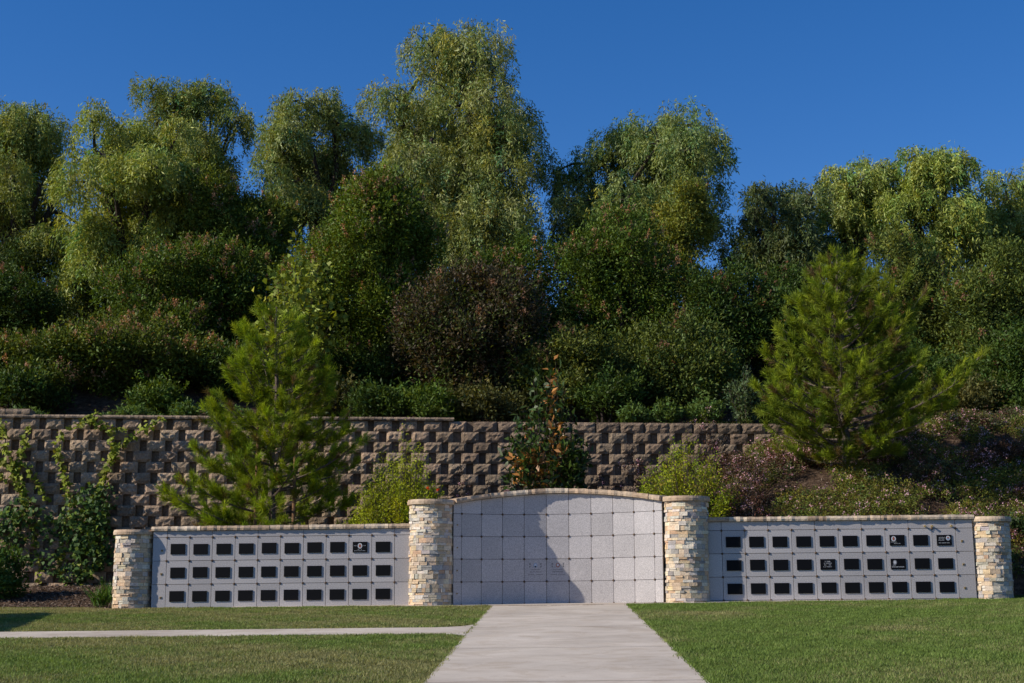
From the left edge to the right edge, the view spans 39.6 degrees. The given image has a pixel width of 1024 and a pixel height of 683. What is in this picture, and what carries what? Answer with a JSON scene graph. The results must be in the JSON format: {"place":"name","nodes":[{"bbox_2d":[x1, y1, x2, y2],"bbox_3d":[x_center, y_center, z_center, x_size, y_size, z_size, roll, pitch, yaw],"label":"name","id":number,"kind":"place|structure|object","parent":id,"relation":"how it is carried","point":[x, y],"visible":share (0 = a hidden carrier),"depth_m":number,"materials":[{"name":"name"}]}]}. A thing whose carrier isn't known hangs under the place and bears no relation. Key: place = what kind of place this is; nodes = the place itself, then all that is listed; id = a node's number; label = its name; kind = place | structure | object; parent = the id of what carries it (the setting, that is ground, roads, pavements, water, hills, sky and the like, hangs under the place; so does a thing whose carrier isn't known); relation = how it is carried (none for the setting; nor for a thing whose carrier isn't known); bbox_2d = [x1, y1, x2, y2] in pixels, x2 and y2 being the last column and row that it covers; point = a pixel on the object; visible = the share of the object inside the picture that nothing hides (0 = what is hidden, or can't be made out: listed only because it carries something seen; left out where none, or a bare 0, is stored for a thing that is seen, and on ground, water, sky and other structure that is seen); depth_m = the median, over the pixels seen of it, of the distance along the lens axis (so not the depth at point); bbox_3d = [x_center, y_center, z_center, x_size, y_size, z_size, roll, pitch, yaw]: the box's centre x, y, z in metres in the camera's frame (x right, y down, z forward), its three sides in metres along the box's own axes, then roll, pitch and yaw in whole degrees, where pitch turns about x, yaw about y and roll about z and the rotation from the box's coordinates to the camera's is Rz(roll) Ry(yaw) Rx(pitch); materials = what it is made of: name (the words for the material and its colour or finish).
{"place":"outdoors","nodes":[
{"label":"outdoors","id":0,"kind":"place"},
{"bbox_2d":[0,627,470,637],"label":"side path","id":1,"kind":"structure","parent":0,"point":[284,632],"depth_m":16.16,"materials":[{"name":"concrete"}]},
{"bbox_2d":[0,597,1023,682],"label":"grass","id":2,"kind":"structure","parent":0,"point":[965,621],"depth_m":13.96,"materials":[{"name":"green plant"}]},
{"bbox_2d":[0,308,1023,608],"bbox_3d":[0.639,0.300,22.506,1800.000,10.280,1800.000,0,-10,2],"label":"ground","id":3,"kind":"structure","parent":0,"point":[86,402],"depth_m":25.00,"materials":[{"name":"brown soil"}]},
{"bbox_2d":[0,543,32,598],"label":"dark shrub","id":4,"kind":"object","parent":3,"relation":"on","point":[10,582],"visible":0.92,"depth_m":24.46,"materials":[{"name":"green plant"}]},
{"bbox_2d":[0,231,63,286],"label":"shaded shrub","id":5,"kind":"object","parent":3,"relation":"on","point":[36,267],"visible":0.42,"depth_m":37.29,"materials":[{"name":"green plant"}]},
{"bbox_2d":[0,246,77,343],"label":"shrub","id":6,"kind":"object","parent":3,"relation":"on","point":[24,304],"visible":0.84,"depth_m":33.61,"materials":[{"name":"green plant"}]},
{"bbox_2d":[0,351,77,414],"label":"shrub","id":7,"kind":"object","parent":3,"relation":"on","point":[33,392],"visible":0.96,"depth_m":28.56,"materials":[{"name":"green plant"}]},
{"bbox_2d":[0,99,105,317],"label":"pepper tree","id":8,"kind":"object","parent":3,"relation":"on","point":[29,149],"visible":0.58,"depth_m":38.72,"materials":[{"name":"green plant"}]},
{"bbox_2d":[0,311,135,397],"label":"shrub","id":9,"kind":"object","parent":3,"relation":"on","point":[15,348],"visible":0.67,"depth_m":29.48,"materials":[{"name":"green plant"}]},
{"bbox_2d":[40,258,131,326],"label":"shaded shrub","id":10,"kind":"object","parent":3,"relation":"on","point":[84,295],"visible":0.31,"depth_m":35.99,"materials":[{"name":"green plant"}]},
{"bbox_2d":[80,582,113,607],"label":"strappy plant","id":11,"kind":"object","parent":3,"relation":"on","point":[100,599],"visible":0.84,"depth_m":23.28,"materials":[{"name":"green plant"}]},
{"bbox_2d":[38,97,210,322],"bbox_3d":[-9.864,-2.954,36.559,4.106,6.479,5.543,0,-10,2],"label":"pepper tree","id":12,"kind":"object","parent":3,"relation":"on","point":[140,166],"visible":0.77,"depth_m":35.84,"materials":[{"name":"green plant"}]},
{"bbox_2d":[111,529,153,608],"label":"stone pillar","id":13,"kind":"structure","parent":3,"relation":"on","point":[132,568],"depth_m":22.04,"materials":[{"name":"stone"}]},
{"bbox_2d":[102,402,162,414],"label":"plant","id":14,"kind":"object","parent":3,"relation":"on","point":[137,410],"visible":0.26,"depth_m":27.03,"materials":[{"name":"green plant"}]},
{"bbox_2d":[38,300,234,399],"bbox_3d":[-7.994,0.312,30.792,3.957,2.503,3.648,0,-10,2],"label":"shrub","id":15,"kind":"object","parent":3,"relation":"on","point":[131,342],"visible":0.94,"depth_m":30.07,"materials":[{"name":"green plant"}]},
{"bbox_2d":[114,364,197,414],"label":"shrub","id":16,"kind":"object","parent":3,"relation":"on","point":[159,395],"visible":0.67,"depth_m":28.13,"materials":[{"name":"green plant"}]},
{"bbox_2d":[78,227,289,357],"bbox_3d":[-7.255,-0.767,33.397,5.094,3.884,4.379,0,-10,2],"label":"shrub","id":17,"kind":"object","parent":3,"relation":"on","point":[221,298],"visible":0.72,"depth_m":32.56,"materials":[{"name":"green plant"}]},
{"bbox_2d":[167,396,202,415],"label":"plant","id":18,"kind":"object","parent":3,"relation":"on","point":[187,408],"visible":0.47,"depth_m":27.19,"materials":[{"name":"green plant"}]},
{"bbox_2d":[124,72,261,243],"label":"pepper tree","id":19,"kind":"object","parent":3,"relation":"on","point":[184,102],"visible":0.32,"depth_m":41.58,"materials":[{"name":"green plant"}]},
{"bbox_2d":[201,404,255,415],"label":"plant","id":20,"kind":"object","parent":3,"relation":"on","point":[236,407],"visible":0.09,"depth_m":27.25,"materials":[{"name":"green plant"}]},
{"bbox_2d":[182,327,282,401],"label":"shrub","id":21,"kind":"object","parent":3,"relation":"on","point":[211,368],"visible":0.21,"depth_m":30.20,"materials":[{"name":"green plant"}]},
{"bbox_2d":[159,151,306,291],"bbox_3d":[-7.244,-2.373,36.622,3.980,4.671,3.282,0,-10,2],"label":"shrub","id":22,"kind":"object","parent":3,"relation":"on","point":[269,221],"visible":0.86,"depth_m":36.12,"materials":[{"name":"green plant"}]},
{"bbox_2d":[154,296,373,525],"bbox_3d":[-4.218,1.819,24.502,3.761,5.288,3.416,0,-10,2],"label":"pine tree","id":23,"kind":"object","parent":3,"relation":"on","point":[240,445],"visible":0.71,"depth_m":24.18,"materials":[{"name":"green plant"}]},
{"bbox_2d":[292,424,297,524],"bbox_3d":[-3.697,2.962,24.077,0.057,3.156,0.057,0,-10,2],"label":"wooden stake","id":24,"kind":"object","parent":3,"relation":"on","point":[293,503],"visible":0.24,"depth_m":24.11,"materials":[{"name":"brown wood"}]},
{"bbox_2d":[252,217,348,415],"bbox_3d":[-4.438,-0.484,29.896,2.140,4.221,2.128,0,-10,2],"label":"sycamore tree","id":25,"kind":"object","parent":3,"relation":"on","point":[307,297],"visible":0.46,"depth_m":29.66,"materials":[{"name":"green plant"}]},
{"bbox_2d":[244,85,388,269],"bbox_3d":[-5.679,-3.980,40.217,4.400,6.919,4.666,0,-10,2],"label":"pepper tree","id":26,"kind":"object","parent":3,"relation":"on","point":[308,175],"visible":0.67,"depth_m":39.67,"materials":[{"name":"green plant"}]},
{"bbox_2d":[291,361,364,416],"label":"shrub","id":27,"kind":"object","parent":3,"relation":"on","point":[342,387],"visible":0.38,"depth_m":28.66,"materials":[{"name":"green plant"}]},
{"bbox_2d":[260,158,455,380],"bbox_3d":[-3.477,-1.575,32.025,4.386,5.618,3.738,0,-10,2],"label":"shrub","id":28,"kind":"object","parent":3,"relation":"on","point":[376,225],"visible":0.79,"depth_m":31.25,"materials":[{"name":"green plant"}]},
{"bbox_2d":[312,328,413,392],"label":"shrub","id":29,"kind":"object","parent":3,"relation":"on","point":[377,368],"visible":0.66,"depth_m":30.61,"materials":[{"name":"green plant"}]},
{"bbox_2d":[339,372,419,416],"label":"shrub","id":30,"kind":"object","parent":3,"relation":"on","point":[382,402],"visible":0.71,"depth_m":28.13,"materials":[{"name":"green plant"}]},
{"bbox_2d":[343,419,443,523],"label":"bright shrub","id":31,"kind":"object","parent":3,"relation":"on","point":[398,495],"visible":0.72,"depth_m":23.34,"materials":[{"name":"green plant"}]},
{"bbox_2d":[374,371,481,421],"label":"shrub","id":32,"kind":"object","parent":3,"relation":"on","point":[427,401],"visible":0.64,"depth_m":28.10,"materials":[{"name":"green plant"}]},
{"bbox_2d":[445,462,470,502],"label":"flowering shrub","id":33,"kind":"object","parent":3,"relation":"on","point":[457,495],"visible":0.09,"depth_m":24.83,"materials":[{"name":"green plant"}]},
{"bbox_2d":[352,18,572,288],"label":"pepper tree","id":34,"kind":"object","parent":3,"relation":"on","point":[462,167],"visible":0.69,"depth_m":40.12,"materials":[{"name":"green plant"}]},
{"bbox_2d":[377,252,555,403],"bbox_3d":[-0.962,-0.011,30.246,3.824,3.817,3.686,0,-10,2],"label":"shrub","id":35,"kind":"object","parent":3,"relation":"on","point":[475,323],"visible":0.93,"depth_m":29.49,"materials":[{"name":"green plant"}]},
{"bbox_2d":[439,372,531,421],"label":"shrub","id":36,"kind":"object","parent":3,"relation":"on","point":[495,407],"visible":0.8,"depth_m":28.29,"materials":[{"name":"green plant"}]},
{"bbox_2d":[0,409,1015,586],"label":"retaining wall","id":37,"kind":"structure","parent":3,"relation":"on","point":[143,465],"depth_m":26.68,"materials":[{"name":"grey concrete"}]},
{"bbox_2d":[0,418,68,585],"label":"climbing vine","id":38,"kind":"object","parent":37,"relation":"attached to","point":[13,468],"visible":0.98,"depth_m":26.01,"materials":[{"name":"green plant"}]},
{"bbox_2d":[46,409,166,585],"bbox_3d":[-7.474,2.886,26.077,2.081,3.366,0.591,0,-10,-2],"label":"climbing vine","id":39,"kind":"object","parent":37,"relation":"attached to","point":[81,547],"visible":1,"depth_m":26.01,"materials":[{"name":"green plant"}]},
{"bbox_2d":[463,225,575,356],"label":"shrub","id":40,"kind":"object","parent":3,"relation":"on","point":[494,254],"visible":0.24,"depth_m":33.52,"materials":[{"name":"green plant"}]},
{"bbox_2d":[498,355,593,490],"bbox_3d":[0.594,2.266,24.950,1.751,4.160,1.384,0,-10,2],"label":"magnolia tree","id":41,"kind":"object","parent":3,"relation":"on","point":[550,468],"visible":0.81,"depth_m":24.80,"materials":[{"name":"green plant"}]},
{"bbox_2d":[237,599,892,607],"bbox_3d":[0.756,4.111,22.002,10.112,0.239,1.110,0,-10,2],"label":"footing strip","id":42,"kind":"object","parent":3,"relation":"on","point":[539,603],"visible":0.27,"depth_m":21.68,"materials":[{"name":"concrete"}]},
{"bbox_2d":[151,523,409,607],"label":"columbarium wall","id":43,"kind":"structure","parent":42,"relation":"on","point":[286,565],"depth_m":22.05,"materials":[{"name":"grey stone"}]},
{"bbox_2d":[407,499,454,604],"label":"stone pillar","id":44,"kind":"structure","parent":42,"relation":"on","point":[430,579],"depth_m":21.81,"materials":[{"name":"stone"}]},
{"bbox_2d":[450,488,665,604],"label":"columbarium center wall","id":45,"kind":"structure","parent":42,"relation":"on","point":[557,545],"depth_m":22.38,"materials":[{"name":"grey stone"}]},
{"bbox_2d":[662,495,709,602],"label":"stone pillar","id":46,"kind":"structure","parent":42,"relation":"on","point":[686,549],"depth_m":21.72,"materials":[{"name":"stone"}]},
{"bbox_2d":[707,514,976,600],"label":"columbarium wall","id":47,"kind":"structure","parent":42,"relation":"on","point":[869,557],"depth_m":21.82,"materials":[{"name":"grey stone"}]},
{"bbox_2d":[549,277,587,328],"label":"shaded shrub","id":48,"kind":"object","parent":3,"relation":"on","point":[564,308],"visible":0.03,"depth_m":36.04,"materials":[{"name":"green plant"}]},
{"bbox_2d":[500,318,641,421],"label":"shrub","id":49,"kind":"object","parent":3,"relation":"on","point":[572,350],"visible":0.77,"depth_m":29.29,"materials":[{"name":"green plant"}]},
{"bbox_2d":[568,361,653,422],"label":"shrub","id":50,"kind":"object","parent":3,"relation":"on","point":[605,397],"visible":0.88,"depth_m":28.46,"materials":[{"name":"green plant"}]},
{"bbox_2d":[550,195,694,369],"bbox_3d":[2.632,-1.105,33.346,3.493,4.851,3.237,0,-10,2],"label":"shrub","id":51,"kind":"object","parent":3,"relation":"on","point":[617,258],"visible":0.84,"depth_m":32.84,"materials":[{"name":"green plant"}]},
{"bbox_2d":[614,399,651,422],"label":"plant","id":52,"kind":"object","parent":3,"relation":"on","point":[629,414],"visible":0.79,"depth_m":27.68,"materials":[{"name":"green plant"}]},
{"bbox_2d":[527,95,740,300],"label":"pepper tree","id":53,"kind":"object","parent":3,"relation":"on","point":[664,151],"visible":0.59,"depth_m":40.18,"materials":[{"name":"green plant"}]},
{"bbox_2d":[614,441,662,492],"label":"flowering shrub","id":54,"kind":"object","parent":3,"relation":"on","point":[635,480],"visible":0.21,"depth_m":25.02,"materials":[{"name":"green plant"}]},
{"bbox_2d":[645,396,686,422],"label":"plant","id":55,"kind":"object","parent":3,"relation":"on","point":[669,412],"visible":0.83,"depth_m":27.71,"materials":[{"name":"green plant"}]},
{"bbox_2d":[593,303,749,417],"bbox_3d":[3.324,0.485,30.385,3.518,2.755,2.772,0,-10,2],"label":"shrub","id":56,"kind":"object","parent":3,"relation":"on","point":[693,362],"visible":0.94,"depth_m":29.79,"materials":[{"name":"green plant"}]},
{"bbox_2d":[641,165,738,320],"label":"shrub","id":57,"kind":"object","parent":3,"relation":"on","point":[682,228],"visible":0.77,"depth_m":35.51,"materials":[{"name":"green plant"}]},
{"bbox_2d":[636,434,745,516],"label":"bright shrub","id":58,"kind":"object","parent":3,"relation":"on","point":[676,480],"visible":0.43,"depth_m":23.39,"materials":[{"name":"green plant"}]},
{"bbox_2d":[683,392,727,422],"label":"plant","id":59,"kind":"object","parent":3,"relation":"on","point":[697,408],"visible":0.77,"depth_m":27.76,"materials":[{"name":"green plant"}]},
{"bbox_2d":[688,403,734,491],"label":"flowering shrub","id":60,"kind":"object","parent":3,"relation":"on","point":[714,449],"visible":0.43,"depth_m":25.69,"materials":[{"name":"green plant"}]},
{"bbox_2d":[700,469,741,489],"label":"flowering shrub","id":61,"kind":"object","parent":3,"relation":"on","point":[724,477],"visible":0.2,"depth_m":25.44,"materials":[{"name":"green plant"}]},
{"bbox_2d":[676,241,782,385],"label":"shrub","id":62,"kind":"object","parent":3,"relation":"on","point":[712,294],"visible":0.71,"depth_m":31.95,"materials":[{"name":"green plant"}]},
{"bbox_2d":[722,360,765,423],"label":"upright shrub","id":63,"kind":"object","parent":3,"relation":"on","point":[748,402],"visible":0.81,"depth_m":28.85,"materials":[{"name":"green plant"}]},
{"bbox_2d":[716,450,783,516],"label":"flowering shrub","id":64,"kind":"object","parent":3,"relation":"on","point":[756,479],"visible":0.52,"depth_m":24.16,"materials":[{"name":"green plant"}]},
{"bbox_2d":[728,475,775,516],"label":"flowering shrub","id":65,"kind":"object","parent":3,"relation":"on","point":[751,500],"visible":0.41,"depth_m":23.26,"materials":[{"name":"green plant"}]},
{"bbox_2d":[726,501,781,516],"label":"flowering shrub","id":66,"kind":"object","parent":3,"relation":"on","point":[750,512],"visible":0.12,"depth_m":23.68,"materials":[{"name":"green plant"}]},
{"bbox_2d":[733,446,807,483],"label":"flowering shrub","id":67,"kind":"object","parent":3,"relation":"on","point":[785,466],"visible":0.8,"depth_m":24.85,"materials":[{"name":"green plant"}]},
{"bbox_2d":[712,174,840,284],"bbox_3d":[7.317,-2.327,39.251,3.134,4.666,3.822,2,-11,-11],"label":"pepper tree","id":68,"kind":"object","parent":3,"relation":"on","point":[778,241],"visible":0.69,"depth_m":38.57,"materials":[{"name":"green plant"}]},
{"bbox_2d":[747,434,808,461],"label":"flowering shrub","id":69,"kind":"object","parent":3,"relation":"on","point":[768,449],"visible":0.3,"depth_m":25.88,"materials":[{"name":"green plant"}]},
{"bbox_2d":[758,354,830,423],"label":"shrub","id":70,"kind":"object","parent":3,"relation":"on","point":[765,418],"visible":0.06,"depth_m":28.90,"materials":[{"name":"green plant"}]},
{"bbox_2d":[770,445,827,468],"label":"flowering shrub","id":71,"kind":"object","parent":3,"relation":"on","point":[805,452],"visible":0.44,"depth_m":25.18,"materials":[{"name":"green plant"}]},
{"bbox_2d":[739,254,861,384],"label":"shrub","id":72,"kind":"object","parent":3,"relation":"on","point":[788,281],"visible":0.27,"depth_m":32.38,"materials":[{"name":"green plant"}]},
{"bbox_2d":[680,411,1023,578],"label":"ground cover","id":73,"kind":"object","parent":3,"relation":"on","point":[863,467],"visible":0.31,"depth_m":24.20,"materials":[{"name":"green plant"}]},
{"bbox_2d":[800,151,903,287],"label":"pepper tree","id":74,"kind":"object","parent":3,"relation":"on","point":[847,224],"visible":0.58,"depth_m":40.08,"materials":[{"name":"green plant"}]},
{"bbox_2d":[748,242,992,469],"bbox_3d":[6.184,0.258,25.087,4.098,4.159,3.982,0,-10,2],"label":"pine tree","id":75,"kind":"object","parent":3,"relation":"on","point":[866,371],"visible":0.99,"depth_m":24.71,"materials":[{"name":"green plant"}]},
{"bbox_2d":[851,445,897,468],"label":"flowering shrub","id":76,"kind":"object","parent":3,"relation":"on","point":[878,460],"visible":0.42,"depth_m":25.14,"materials":[{"name":"green plant"}]},
{"bbox_2d":[840,214,954,369],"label":"shrub","id":77,"kind":"object","parent":3,"relation":"on","point":[922,274],"visible":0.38,"depth_m":32.73,"materials":[{"name":"green plant"}]},
{"bbox_2d":[861,334,964,416],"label":"shrub","id":78,"kind":"object","parent":3,"relation":"on","point":[941,360],"visible":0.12,"depth_m":30.02,"materials":[{"name":"green plant"}]},
{"bbox_2d":[859,140,1005,284],"bbox_3d":[11.772,-2.729,39.418,4.177,5.635,4.194,0,-10,2],"label":"pepper tree","id":79,"kind":"object","parent":3,"relation":"on","point":[920,198],"visible":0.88,"depth_m":38.90,"materials":[{"name":"green plant"}]},
{"bbox_2d":[894,450,970,487],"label":"flowering shrub","id":80,"kind":"object","parent":3,"relation":"on","point":[930,469],"visible":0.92,"depth_m":24.78,"materials":[{"name":"green plant"}]},
{"bbox_2d":[909,477,957,502],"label":"flowering shrub","id":81,"kind":"object","parent":3,"relation":"on","point":[945,491],"visible":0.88,"depth_m":24.12,"materials":[{"name":"green plant"}]},
{"bbox_2d":[903,443,976,478],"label":"flowering shrub","id":82,"kind":"object","parent":3,"relation":"on","point":[942,454],"visible":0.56,"depth_m":25.13,"materials":[{"name":"green plant"}]},
{"bbox_2d":[919,409,978,437],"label":"flowering shrub","id":83,"kind":"object","parent":3,"relation":"on","point":[950,423],"visible":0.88,"depth_m":27.23,"materials":[{"name":"green plant"}]},
{"bbox_2d":[911,366,1013,417],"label":"shrub","id":84,"kind":"object","parent":3,"relation":"on","point":[976,395],"visible":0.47,"depth_m":28.74,"materials":[{"name":"green plant"}]},
{"bbox_2d":[937,406,995,430],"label":"flowering shrub","id":85,"kind":"object","parent":3,"relation":"on","point":[964,413],"visible":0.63,"depth_m":27.45,"materials":[{"name":"green plant"}]},
{"bbox_2d":[909,225,1023,385],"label":"shrub","id":86,"kind":"object","parent":3,"relation":"on","point":[984,297],"visible":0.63,"depth_m":31.67,"materials":[{"name":"green plant"}]},
{"bbox_2d":[947,505,998,516],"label":"flowering shrub","id":87,"kind":"object","parent":3,"relation":"on","point":[981,513],"visible":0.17,"depth_m":23.14,"materials":[{"name":"green plant"}]},
{"bbox_2d":[949,422,1001,440],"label":"flowering shrub","id":88,"kind":"object","parent":3,"relation":"on","point":[979,427],"visible":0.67,"depth_m":26.91,"materials":[{"name":"green plant"}]},
{"bbox_2d":[949,440,1009,472],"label":"flowering shrub","id":89,"kind":"object","parent":3,"relation":"on","point":[991,454],"visible":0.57,"depth_m":25.28,"materials":[{"name":"green plant"}]},
{"bbox_2d":[968,412,1010,431],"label":"flowering shrub","id":90,"kind":"object","parent":3,"relation":"on","point":[995,423],"visible":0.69,"depth_m":27.34,"materials":[{"name":"green plant"}]},
{"bbox_2d":[956,163,1023,267],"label":"pepper tree","id":91,"kind":"object","parent":3,"relation":"on","point":[1011,217],"visible":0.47,"depth_m":39.94,"materials":[{"name":"green plant"}]},
{"bbox_2d":[957,312,1023,407],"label":"shrub","id":92,"kind":"object","parent":3,"relation":"on","point":[1006,354],"visible":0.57,"depth_m":29.50,"materials":[{"name":"green plant"}]},
{"bbox_2d":[972,516,1013,598],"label":"stone pillar","id":93,"kind":"structure","parent":3,"relation":"on","point":[992,556],"depth_m":21.68,"materials":[{"name":"stone"}]},
{"bbox_2d":[970,372,1023,413],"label":"shrub","id":94,"kind":"object","parent":3,"relation":"on","point":[1012,401],"visible":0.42,"depth_m":28.80,"materials":[{"name":"green plant"}]},
{"bbox_2d":[978,436,1023,462],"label":"flowering shrub","id":95,"kind":"object","parent":3,"relation":"on","point":[1016,449],"visible":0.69,"depth_m":25.76,"materials":[{"name":"green plant"}]},
{"bbox_2d":[994,404,1023,419],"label":"flowering shrub","id":96,"kind":"object","parent":3,"relation":"on","point":[1012,411],"visible":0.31,"depth_m":28.08,"materials":[{"name":"green plant"}]},
{"bbox_2d":[1000,511,1023,535],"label":"dark shrub","id":97,"kind":"object","parent":3,"relation":"on","point":[1015,522],"visible":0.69,"depth_m":23.04,"materials":[{"name":"green plant"}]},
{"bbox_2d":[1004,407,1023,428],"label":"flowering shrub","id":98,"kind":"object","parent":3,"relation":"on","point":[1013,417],"visible":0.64,"depth_m":27.53,"materials":[{"name":"green plant"}]},
{"bbox_2d":[0,0,1023,305],"label":"sky","id":99,"kind":"structure","parent":0,"point":[797,86],"materials":[{"name":"blue"}]},
{"bbox_2d":[424,604,708,682],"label":"path","id":100,"kind":"structure","parent":0,"point":[585,643],"depth_m":13.03,"materials":[{"name":"concrete"}]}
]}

